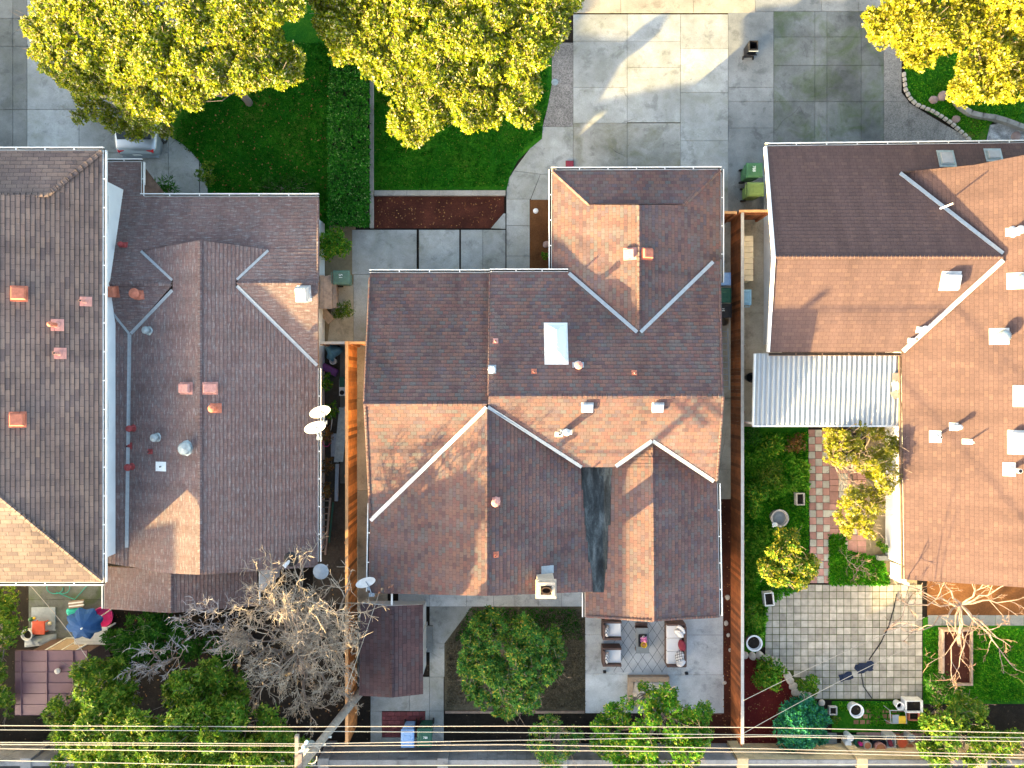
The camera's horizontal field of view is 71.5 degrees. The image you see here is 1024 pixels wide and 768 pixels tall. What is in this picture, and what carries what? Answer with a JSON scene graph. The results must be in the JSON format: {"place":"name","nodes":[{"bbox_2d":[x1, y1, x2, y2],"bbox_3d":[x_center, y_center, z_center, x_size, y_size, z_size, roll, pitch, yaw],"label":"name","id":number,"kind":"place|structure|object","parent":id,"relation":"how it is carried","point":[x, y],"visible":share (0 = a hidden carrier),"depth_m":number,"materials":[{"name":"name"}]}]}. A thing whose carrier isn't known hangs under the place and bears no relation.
{"place":"outdoors","nodes":[
{"label":"outdoors","id":0,"kind":"place"},
{"bbox_2d":[0,0,27,146],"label":"driveway","id":1,"kind":"structure","parent":0,"point":[13,88],"depth_m":30.00,"materials":[{"name":"concrete"}]},
{"bbox_2d":[29,586,100,638],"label":"patio","id":2,"kind":"structure","parent":0,"point":[90,596],"depth_m":30.00,"materials":[{"name":"concrete"}]},
{"bbox_2d":[31,607,55,630],"bbox_3d":[-19.740,9.900,29.975,1.020,0.050,1.000,0,90,0],"label":"table","id":3,"kind":"object","parent":2,"relation":"on","point":[42,613],"visible":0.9,"depth_m":29.95,"materials":[{"name":"white plastic"}]},
{"bbox_2d":[27,0,223,192],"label":"driveway","id":4,"kind":"structure","parent":0,"point":[50,123],"depth_m":30.00,"materials":[{"name":"concrete"}]},
{"bbox_2d":[112,68,167,157],"bbox_3d":[-15.441,-11.705,29.265,1.860,1.470,4.570,0,90,0],"label":"parked car","id":5,"kind":"object","parent":4,"relation":"on","point":[149,147],"visible":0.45,"depth_m":29.11,"materials":[{"name":"silver metal"}]},
{"bbox_2d":[169,0,329,234],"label":"lawn","id":6,"kind":"structure","parent":0,"point":[301,30],"depth_m":30.01,"materials":[{"name":"green plant"}]},
{"bbox_2d":[12,0,307,143],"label":"tree","id":7,"kind":"object","parent":6,"relation":"on","point":[135,47],"visible":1,"depth_m":25.39,"materials":[{"name":"yellow plant"}]},
{"bbox_2d":[252,172,315,192],"bbox_3d":[-9.460,-8.249,29.599,2.700,0.893,1.192,0,90,0],"label":"bush","id":8,"kind":"object","parent":6,"relation":"on","point":[289,187],"visible":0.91,"depth_m":29.40,"materials":[{"name":"green plant"}]},
{"bbox_2d":[328,285,352,340],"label":"path","id":9,"kind":"structure","parent":0,"point":[340,329],"depth_m":30.00,"materials":[{"name":"concrete"}]},
{"bbox_2d":[356,345,387,610],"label":"side path","id":10,"kind":"structure","parent":0,"point":[362,502],"depth_m":30.00,"materials":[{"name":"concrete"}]},
{"bbox_2d":[345,341,356,744],"bbox_3d":[-6.572,6.351,29.108,0.145,1.785,16.092,0,90,0],"label":"board fence","id":11,"kind":"object","parent":10,"relation":"on","point":[351,485],"visible":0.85,"depth_m":28.91,"materials":[{"name":"brown wood"}]},
{"bbox_2d":[382,711,424,736],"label":"brick paving","id":12,"kind":"structure","parent":0,"point":[391,718],"depth_m":30.00,"materials":[{"name":"red brick"}]},
{"bbox_2d":[371,606,471,742],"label":"patio","id":13,"kind":"structure","parent":0,"point":[445,621],"depth_m":30.00,"materials":[{"name":"concrete"}]},
{"bbox_2d":[352,214,504,340],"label":"path","id":14,"kind":"structure","parent":0,"point":[397,249],"depth_m":30.00,"materials":[{"name":"concrete"}]},
{"bbox_2d":[374,0,551,190],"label":"lawn","id":15,"kind":"structure","parent":0,"point":[536,139],"depth_m":30.01,"materials":[{"name":"green plant"}]},
{"bbox_2d":[306,0,584,149],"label":"tree","id":16,"kind":"object","parent":15,"relation":"on","point":[448,49],"visible":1,"depth_m":25.16,"materials":[{"name":"yellow plant"}]},
{"bbox_2d":[398,592,581,605],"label":"walkway","id":17,"kind":"structure","parent":0,"point":[568,599],"depth_m":30.00,"materials":[{"name":"concrete"}]},
{"bbox_2d":[0,13,1023,743],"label":"ground","id":18,"kind":"structure","parent":0,"point":[500,729],"depth_m":30.06,"materials":[{"name":"soil"}]},
{"bbox_2d":[0,586,27,726],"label":"hedge tree","id":19,"kind":"object","parent":18,"relation":"on","point":[7,625],"visible":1,"depth_m":27.38,"materials":[{"name":"green plant"}]},
{"bbox_2d":[15,637,109,715],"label":"shed","id":20,"kind":"structure","parent":18,"relation":"on","point":[41,676],"depth_m":27.79,"materials":[{"name":"pink metal"}]},
{"bbox_2d":[65,608,111,638],"bbox_3d":[-16.821,9.423,28.770,1.226,2.462,1.304,11,90,0],"label":"parasol","id":21,"kind":"object","parent":18,"relation":"on","point":[82,622],"visible":0.96,"depth_m":27.78,"materials":[{"name":"blue fabric"}]},
{"bbox_2d":[38,653,143,740],"bbox_3d":[-15.702,12.028,27.605,3.521,5.010,3.706,28,90,0],"label":"tree","id":22,"kind":"object","parent":18,"relation":"on","point":[115,695],"visible":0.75,"depth_m":26.34,"materials":[{"name":"green plant"}]},
{"bbox_2d":[113,635,207,705],"bbox_3d":[-13.874,10.697,27.992,4.344,4.276,2.115,-34,90,0],"label":"dead tree","id":23,"kind":"object","parent":18,"relation":"on","point":[162,664],"visible":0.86,"depth_m":26.74,"materials":[{"name":"grey wood"}]},
{"bbox_2d":[0,741,323,767],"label":"block wall","id":24,"kind":"structure","parent":18,"relation":"on","point":[29,754],"depth_m":29.01,"materials":[{"name":"grey concrete"}]},
{"bbox_2d":[0,147,330,612],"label":"house","id":25,"kind":"structure","parent":18,"relation":"on","point":[168,448],"depth_m":26.85,"materials":[{"name":"brown"}]},
{"bbox_2d":[99,611,238,669],"bbox_3d":[-13.837,10.080,28.616,5.574,2.990,2.598,0,90,0],"label":"tree","id":26,"kind":"object","parent":18,"relation":"on","point":[157,626],"visible":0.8,"depth_m":27.93,"materials":[{"name":"green plant"}]},
{"bbox_2d":[47,696,316,767],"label":"tree","id":27,"kind":"object","parent":18,"relation":"on","point":[232,713],"visible":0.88,"depth_m":24.37,"materials":[{"name":"green plant"}]},
{"bbox_2d":[154,655,251,728],"bbox_3d":[-11.288,11.383,27.339,3.360,5.564,3.132,0,90,0],"label":"tree","id":28,"kind":"object","parent":18,"relation":"on","point":[209,676],"visible":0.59,"depth_m":25.49,"materials":[{"name":"green plant"}]},
{"bbox_2d":[166,594,279,671],"bbox_3d":[-10.881,9.388,27.860,4.398,4.523,3.213,0,90,0],"label":"bare tree","id":29,"kind":"object","parent":18,"relation":"on","point":[211,611],"visible":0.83,"depth_m":26.65,"materials":[{"name":"grey plant"}]},
{"bbox_2d":[205,531,387,739],"bbox_3d":[-7.775,8.978,26.812,6.029,6.746,7.882,17,90,0],"label":"bare tree","id":30,"kind":"object","parent":18,"relation":"on","point":[303,655],"visible":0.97,"depth_m":25.81,"materials":[{"name":"grey plant"}]},
{"bbox_2d":[295,688,361,767],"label":"utility pole","id":31,"kind":"object","parent":18,"relation":"on","point":[301,759],"visible":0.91,"depth_m":24.29,"materials":[{"name":"grey wood"}]},
{"bbox_2d":[0,725,1020,732],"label":"power line","id":32,"kind":"object","parent":31,"relation":"attached to","point":[487,726],"visible":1,"depth_m":23.79,"materials":[{"name":"metal"}]},
{"bbox_2d":[0,760,1023,765],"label":"power line","id":33,"kind":"object","parent":31,"relation":"attached to","point":[527,765],"visible":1,"depth_m":22.39,"materials":[{"name":"metal"}]},
{"bbox_2d":[0,744,1023,754],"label":"power line","id":34,"kind":"object","parent":31,"relation":"attached to","point":[509,744],"visible":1,"depth_m":22.39,"materials":[{"name":"metal"}]},
{"bbox_2d":[0,736,1023,743],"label":"power line","id":35,"kind":"object","parent":31,"relation":"attached to","point":[505,740],"visible":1,"depth_m":22.39,"materials":[{"name":"metal"}]},
{"bbox_2d":[0,748,1023,757],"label":"power line","id":36,"kind":"object","parent":31,"relation":"attached to","point":[514,750],"visible":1,"depth_m":22.29,"materials":[{"name":"metal"}]},
{"bbox_2d":[0,729,1023,737],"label":"power line","id":37,"kind":"object","parent":31,"relation":"attached to","point":[529,732],"visible":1,"depth_m":23.79,"materials":[{"name":"metal"}]},
{"bbox_2d":[313,345,344,603],"bbox_3d":[-7.425,3.810,30.020,1.950,0.001,10.980,0,90,0],"label":"soil strip","id":38,"kind":"object","parent":18,"relation":"on","point":[333,557],"visible":0.2,"depth_m":30.02,"materials":[{"name":"black soil"}]},
{"bbox_2d":[334,407,344,461],"bbox_3d":[-7.139,2.108,29.718,0.382,0.043,2.350,6,90,0],"label":"plank","id":39,"kind":"object","parent":38,"relation":"on","point":[339,447],"visible":0.86,"depth_m":29.70,"materials":[{"name":"grey metal"}]},
{"bbox_2d":[325,221,355,345],"bbox_3d":[-7.350,-4.410,30.020,1.500,0.001,5.580,0,90,0],"label":"soil strip","id":40,"kind":"object","parent":18,"relation":"on","point":[338,263],"visible":0.2,"depth_m":30.02,"materials":[{"name":"brown soil"}]},
{"bbox_2d":[319,224,351,261],"bbox_3d":[-7.314,-5.669,29.304,1.485,1.473,1.472,-36,90,0],"label":"bush","id":41,"kind":"object","parent":40,"relation":"on","point":[326,246],"visible":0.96,"depth_m":28.88,"materials":[{"name":"green plant"}]},
{"bbox_2d":[337,285,338,307],"bbox_3d":[-7.621,-3.796,29.580,0.620,0.840,1.200,0,90,0],"label":"wood crate","id":42,"kind":"object","parent":40,"relation":"on","point":[337,295],"visible":0.21,"depth_m":29.79,"materials":[{"name":"brown wood"}]},
{"bbox_2d":[319,275,336,308],"bbox_3d":[-7.611,-3.775,29.116,0.858,0.060,1.404,0,90,0],"label":"board stack","id":43,"kind":"object","parent":42,"relation":"on","point":[327,294],"visible":0.87,"depth_m":29.09,"materials":[{"name":"brown wood"}]},
{"bbox_2d":[326,4,371,227],"bbox_3d":[-6.770,-11.886,29.543,2.025,0.997,11.010,0,90,0],"label":"hedge","id":44,"kind":"object","parent":18,"relation":"on","point":[348,189],"visible":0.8,"depth_m":29.22,"materials":[{"name":"green plant"}]},
{"bbox_2d":[370,73,373,227],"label":"kerb","id":45,"kind":"structure","parent":18,"relation":"on","point":[372,153],"depth_m":29.90,"materials":[{"name":"concrete"}]},
{"bbox_2d":[358,594,426,697],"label":"shed","id":46,"kind":"structure","parent":18,"relation":"on","point":[392,658],"depth_m":27.57,"materials":[{"name":"brown"}]},
{"bbox_2d":[374,196,503,227],"bbox_3d":[-3.075,-7.245,30.004,5.490,0.001,1.350,0,90,0],"label":"mulch bed","id":47,"kind":"object","parent":18,"relation":"on","point":[431,211],"visible":1,"depth_m":30.00,"materials":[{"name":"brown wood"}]},
{"bbox_2d":[374,190,505,195],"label":"kerb","id":48,"kind":"structure","parent":18,"relation":"on","point":[439,192],"depth_m":29.91,"materials":[{"name":"concrete"}]},
{"bbox_2d":[0,764,1023,767],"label":"alley","id":49,"kind":"structure","parent":18,"relation":"on","point":[593,767],"depth_m":30.03,"materials":[{"name":"grey asphalt"}]},
{"bbox_2d":[530,200,548,268],"bbox_3d":[1.575,-5.985,30.004,1.650,0.001,3.570,0,90,0],"label":"mulch bed","id":50,"kind":"object","parent":18,"relation":"on","point":[539,228],"visible":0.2,"depth_m":30.00,"materials":[{"name":"brown soil"}]},
{"bbox_2d":[356,166,723,621],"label":"house","id":51,"kind":"structure","parent":18,"relation":"on","point":[580,452],"depth_m":26.73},
{"bbox_2d":[526,712,585,767],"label":"tree","id":52,"kind":"object","parent":18,"relation":"on","point":[547,757],"visible":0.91,"depth_m":28.16,"materials":[{"name":"green plant"}]},
{"bbox_2d":[587,679,715,767],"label":"tree","id":53,"kind":"object","parent":18,"relation":"on","point":[665,700],"visible":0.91,"depth_m":27.37,"materials":[{"name":"green plant"}]},
{"bbox_2d":[693,499,736,742],"bbox_3d":[8.565,10.005,30.008,1.830,0.001,10.290,0,90,0],"label":"mulch bed","id":54,"kind":"object","parent":18,"relation":"on","point":[718,719],"visible":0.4,"depth_m":30.01,"materials":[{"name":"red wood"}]},
{"bbox_2d":[317,741,736,767],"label":"block wall","id":55,"kind":"structure","parent":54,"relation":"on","point":[435,754],"depth_m":28.93,"materials":[{"name":"grey concrete"}]},
{"bbox_2d":[744,657,794,742],"bbox_3d":[10.860,13.380,30.010,2.280,0.001,3.960,0,90,0],"label":"mulch bed","id":56,"kind":"object","parent":18,"relation":"on","point":[767,698],"visible":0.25,"depth_m":30.01,"materials":[{"name":"brown soil"}]},
{"bbox_2d":[750,654,788,692],"bbox_3d":[10.693,12.044,29.550,1.497,0.988,1.537,18,90,0],"label":"bush","id":57,"kind":"object","parent":56,"relation":"on","point":[764,680],"visible":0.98,"depth_m":29.32,"materials":[{"name":"green plant"}]},
{"bbox_2d":[772,693,833,753],"bbox_3d":[11.911,13.901,29.283,2.498,1.519,2.500,0,90,0],"label":"blue bush","id":58,"kind":"object","parent":56,"relation":"on","point":[808,713],"visible":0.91,"depth_m":28.86,"materials":[{"name":"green plant"}]},
{"bbox_2d":[726,741,1023,767],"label":"block wall","id":59,"kind":"structure","parent":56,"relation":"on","point":[763,756],"depth_m":28.88,"materials":[{"name":"grey concrete"}]},
{"bbox_2d":[829,535,892,583],"bbox_3d":[14.730,7.410,30.012,2.700,0.001,2.100,0,90,0],"label":"soil bed","id":60,"kind":"object","parent":18,"relation":"on","point":[872,550],"visible":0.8,"depth_m":30.01,"materials":[{"name":"brown soil"}]},
{"bbox_2d":[827,533,890,586],"bbox_3d":[14.612,7.439,29.992,2.756,0.290,2.347,0,90,0],"label":"ground cover","id":61,"kind":"object","parent":60,"relation":"on","point":[836,556],"visible":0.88,"depth_m":29.95,"materials":[{"name":"green plant"}]},
{"bbox_2d":[821,420,911,546],"bbox_3d":[13.741,3.784,28.265,3.561,3.699,5.071,0,90,0],"label":"tree","id":62,"kind":"object","parent":18,"relation":"on","point":[875,463],"visible":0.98,"depth_m":27.38,"materials":[{"name":"yellow plant"}]},
{"bbox_2d":[744,140,1023,586],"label":"house","id":63,"kind":"structure","parent":18,"relation":"on","point":[907,257],"depth_m":26.61,"materials":[{"name":"brown"}]},
{"bbox_2d":[866,427,916,583],"bbox_3d":[16.020,5.250,30.014,2.160,0.001,6.900,0,90,0],"label":"soil bed","id":64,"kind":"object","parent":18,"relation":"on","point":[880,519],"visible":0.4,"depth_m":30.01,"materials":[{"name":"brown soil"}]},
{"bbox_2d":[915,689,1001,767],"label":"tree","id":65,"kind":"object","parent":18,"relation":"on","point":[960,711],"visible":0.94,"depth_m":27.68,"materials":[{"name":"green plant"}]},
{"bbox_2d":[927,581,1023,615],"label":"soil bed","id":66,"kind":"object","parent":18,"relation":"on","point":[986,607],"visible":0.5,"depth_m":30.01,"materials":[{"name":"brown soil"}]},
{"bbox_2d":[988,727,1023,767],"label":"tree","id":67,"kind":"object","parent":18,"relation":"on","point":[1017,746],"visible":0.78,"depth_m":28.07,"materials":[{"name":"green plant"}]},
{"bbox_2d":[444,606,585,710],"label":"yard ground","id":68,"kind":"structure","parent":0,"point":[466,707],"depth_m":30.01,"materials":[{"name":"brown plant"}]},
{"bbox_2d":[455,604,571,725],"bbox_3d":[0.061,11.174,28.309,4.580,3.607,4.768,0,90,0],"label":"tree","id":69,"kind":"object","parent":68,"relation":"on","point":[495,671],"visible":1,"depth_m":27.62,"materials":[{"name":"green plant"}]},
{"bbox_2d":[455,607,582,641],"bbox_3d":[0.306,10.143,29.985,5.410,0.182,1.516,0,90,0],"label":"ground cover","id":70,"kind":"object","parent":68,"relation":"on","point":[532,616],"visible":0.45,"depth_m":29.98,"materials":[{"name":"green plant"}]},
{"bbox_2d":[506,127,572,268],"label":"path","id":71,"kind":"structure","parent":0,"point":[553,147],"depth_m":30.00,"materials":[{"name":"concrete"}]},
{"bbox_2d":[543,43,572,126],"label":"path","id":72,"kind":"structure","parent":0,"point":[559,112],"depth_m":30.00,"materials":[{"name":"grey gravel"}]},
{"bbox_2d":[573,123,679,166],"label":"driveway","id":73,"kind":"structure","parent":0,"point":[623,144],"depth_m":30.00,"materials":[{"name":"concrete"}]},
{"bbox_2d":[573,14,727,210],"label":"driveway","id":74,"kind":"structure","parent":0,"point":[650,68],"depth_m":30.00,"materials":[{"name":"concrete"}]},
{"bbox_2d":[585,597,723,712],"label":"patio","id":75,"kind":"structure","parent":0,"point":[703,680],"depth_m":30.00,"materials":[{"name":"concrete"}]},
{"bbox_2d":[601,643,621,666],"bbox_3d":[4.144,11.307,29.563,0.780,0.794,0.780,0,90,0],"label":"armchair","id":76,"kind":"object","parent":75,"relation":"on","point":[610,654],"visible":1,"depth_m":29.55,"materials":[{"name":"white fabric"}]},
{"bbox_2d":[601,619,621,639],"bbox_3d":[4.144,10.212,29.563,0.780,0.794,0.780,0,90,0],"label":"armchair","id":77,"kind":"object","parent":75,"relation":"on","point":[610,629],"visible":0.92,"depth_m":29.53,"materials":[{"name":"white fabric"}]},
{"bbox_2d":[614,620,666,671],"bbox_3d":[5.415,11.062,29.991,2.250,0.011,2.205,0,90,0],"label":"rug","id":78,"kind":"object","parent":75,"relation":"on","point":[632,660],"visible":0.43,"depth_m":29.99,"materials":[{"name":"grey fabric"}]},
{"bbox_2d":[664,620,686,666],"bbox_3d":[6.808,10.834,29.593,0.780,0.734,1.800,0,90,0],"label":"sofa","id":79,"kind":"object","parent":78,"relation":"on","point":[675,643],"visible":0.98,"depth_m":29.55,"materials":[{"name":"white fabric"}]},
{"bbox_2d":[627,675,669,704],"bbox_3d":[5.730,12.840,29.868,1.720,0.260,1.160,0,90,0],"label":"planter","id":80,"kind":"object","parent":75,"relation":"on","point":[631,680],"visible":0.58,"depth_m":29.74,"materials":[{"name":"concrete"}]},
{"bbox_2d":[574,0,754,12],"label":"pavement","id":81,"kind":"structure","parent":0,"point":[668,6],"depth_m":30.00,"materials":[{"name":"concrete"}]},
{"bbox_2d":[717,222,733,498],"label":"side path","id":82,"kind":"structure","parent":0,"point":[724,477],"depth_m":30.00,"materials":[{"name":"concrete"}]},
{"bbox_2d":[731,212,744,746],"bbox_3d":[9.258,3.848,29.258,0.145,1.485,21.457,0,90,0],"label":"board fence","id":83,"kind":"object","parent":82,"relation":"on","point":[737,496],"visible":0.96,"depth_m":29.06,"materials":[{"name":"brown wood"}]},
{"bbox_2d":[728,12,773,211],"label":"driveway","id":84,"kind":"structure","parent":0,"point":[750,108],"depth_m":30.00,"materials":[{"name":"concrete"}]},
{"bbox_2d":[735,218,781,426],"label":"side path","id":85,"kind":"structure","parent":0,"point":[754,328],"depth_m":30.00,"materials":[{"name":"concrete"}]},
{"bbox_2d":[744,236,752,282],"bbox_3d":[9.578,-5.168,29.614,0.694,0.772,1.847,0,90,0],"label":"storage bench","id":86,"kind":"object","parent":85,"relation":"on","point":[748,259],"visible":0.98,"depth_m":29.23,"materials":[{"name":"beige wood"}]},
{"bbox_2d":[744,427,811,653],"bbox_3d":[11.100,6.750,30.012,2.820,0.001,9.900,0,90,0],"label":"garden ground","id":87,"kind":"structure","parent":0,"point":[775,430],"depth_m":30.01,"materials":[{"name":"green plant"}]},
{"bbox_2d":[744,484,769,518],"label":"bush","id":88,"kind":"object","parent":87,"relation":"on","point":[750,494],"visible":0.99,"depth_m":29.15,"materials":[{"name":"green plant"}]},
{"bbox_2d":[757,459,786,489],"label":"bush","id":89,"kind":"object","parent":87,"relation":"on","point":[770,473],"visible":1,"depth_m":29.42,"materials":[{"name":"green plant"}]},
{"bbox_2d":[756,526,824,593],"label":"citrus tree","id":90,"kind":"object","parent":87,"relation":"on","point":[785,555],"visible":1,"depth_m":28.18,"materials":[{"name":"yellow plant"}]},
{"bbox_2d":[808,430,830,582],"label":"checkered path","id":91,"kind":"structure","parent":0,"point":[819,513],"depth_m":30.00,"materials":[{"name":"tile"}]},
{"bbox_2d":[773,12,883,142],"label":"driveway","id":92,"kind":"structure","parent":0,"point":[828,77],"depth_m":30.00,"materials":[{"name":"concrete"}]},
{"bbox_2d":[755,0,922,11],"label":"pavement","id":93,"kind":"structure","parent":0,"point":[811,5],"depth_m":30.00,"materials":[{"name":"concrete"}]},
{"bbox_2d":[765,585,921,698],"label":"paver patio","id":94,"kind":"structure","parent":0,"point":[808,606],"depth_m":30.00,"materials":[{"name":"beige stone"}]},
{"bbox_2d":[767,584,921,699],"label":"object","id":95,"kind":"object","parent":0,"point":[829,641],"visible":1,"depth_m":30.01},
{"bbox_2d":[829,455,865,552],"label":"paver path","id":96,"kind":"structure","parent":0,"point":[857,546],"depth_m":30.00,"materials":[{"name":"red brick"}]},
{"bbox_2d":[832,701,923,733],"bbox_3d":[15.562,14.080,30.004,3.624,0.222,1.433,0,90,0],"label":"ground cover","id":97,"kind":"object","parent":0,"point":[880,707],"visible":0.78,"depth_m":29.98,"materials":[{"name":"green plant"}]},
{"bbox_2d":[883,14,965,140],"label":"path","id":98,"kind":"structure","parent":0,"point":[905,119],"depth_m":30.00,"materials":[{"name":"grey concrete"}]},
{"bbox_2d":[905,0,1023,139],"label":"lawn","id":99,"kind":"structure","parent":0,"point":[984,134],"depth_m":30.01,"materials":[{"name":"green plant"}]},
{"bbox_2d":[860,0,1023,108],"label":"tree","id":100,"kind":"object","parent":99,"relation":"on","point":[927,31],"visible":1,"depth_m":25.57,"materials":[{"name":"yellow plant"}]},
{"bbox_2d":[949,75,1023,131],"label":"garden wall","id":101,"kind":"structure","parent":99,"relation":"on","point":[994,118],"depth_m":29.78,"materials":[{"name":"concrete"}]},
{"bbox_2d":[987,123,1023,139],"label":"gravel bed","id":102,"kind":"object","parent":99,"relation":"on","point":[998,131],"visible":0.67,"depth_m":30.00,"materials":[{"name":"grey gravel"}]},
{"bbox_2d":[922,617,1023,703],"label":"lawn","id":103,"kind":"structure","parent":0,"point":[925,623],"depth_m":30.01,"materials":[{"name":"green plant"}]},
{"bbox_2d":[922,671,963,708],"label":"tree","id":104,"kind":"object","parent":103,"relation":"on","point":[945,685],"visible":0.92,"depth_m":28.74,"materials":[{"name":"green plant"}]},
{"bbox_2d":[938,627,972,685],"bbox_3d":[18.609,11.427,29.840,1.280,0.320,2.350,0,90,0],"label":"raised bed","id":105,"kind":"object","parent":103,"relation":"on","point":[945,640],"visible":0.63,"depth_m":29.78,"materials":[{"name":"brown wood"}]},
{"bbox_2d":[884,576,1023,690],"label":"bare tree","id":106,"kind":"object","parent":105,"relation":"on","point":[959,605],"visible":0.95,"depth_m":27.82,"materials":[{"name":"beige plant"}]},
{"bbox_2d":[927,615,1023,625],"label":"path","id":107,"kind":"structure","parent":0,"point":[1014,620],"depth_m":30.00,"materials":[{"name":"concrete"}]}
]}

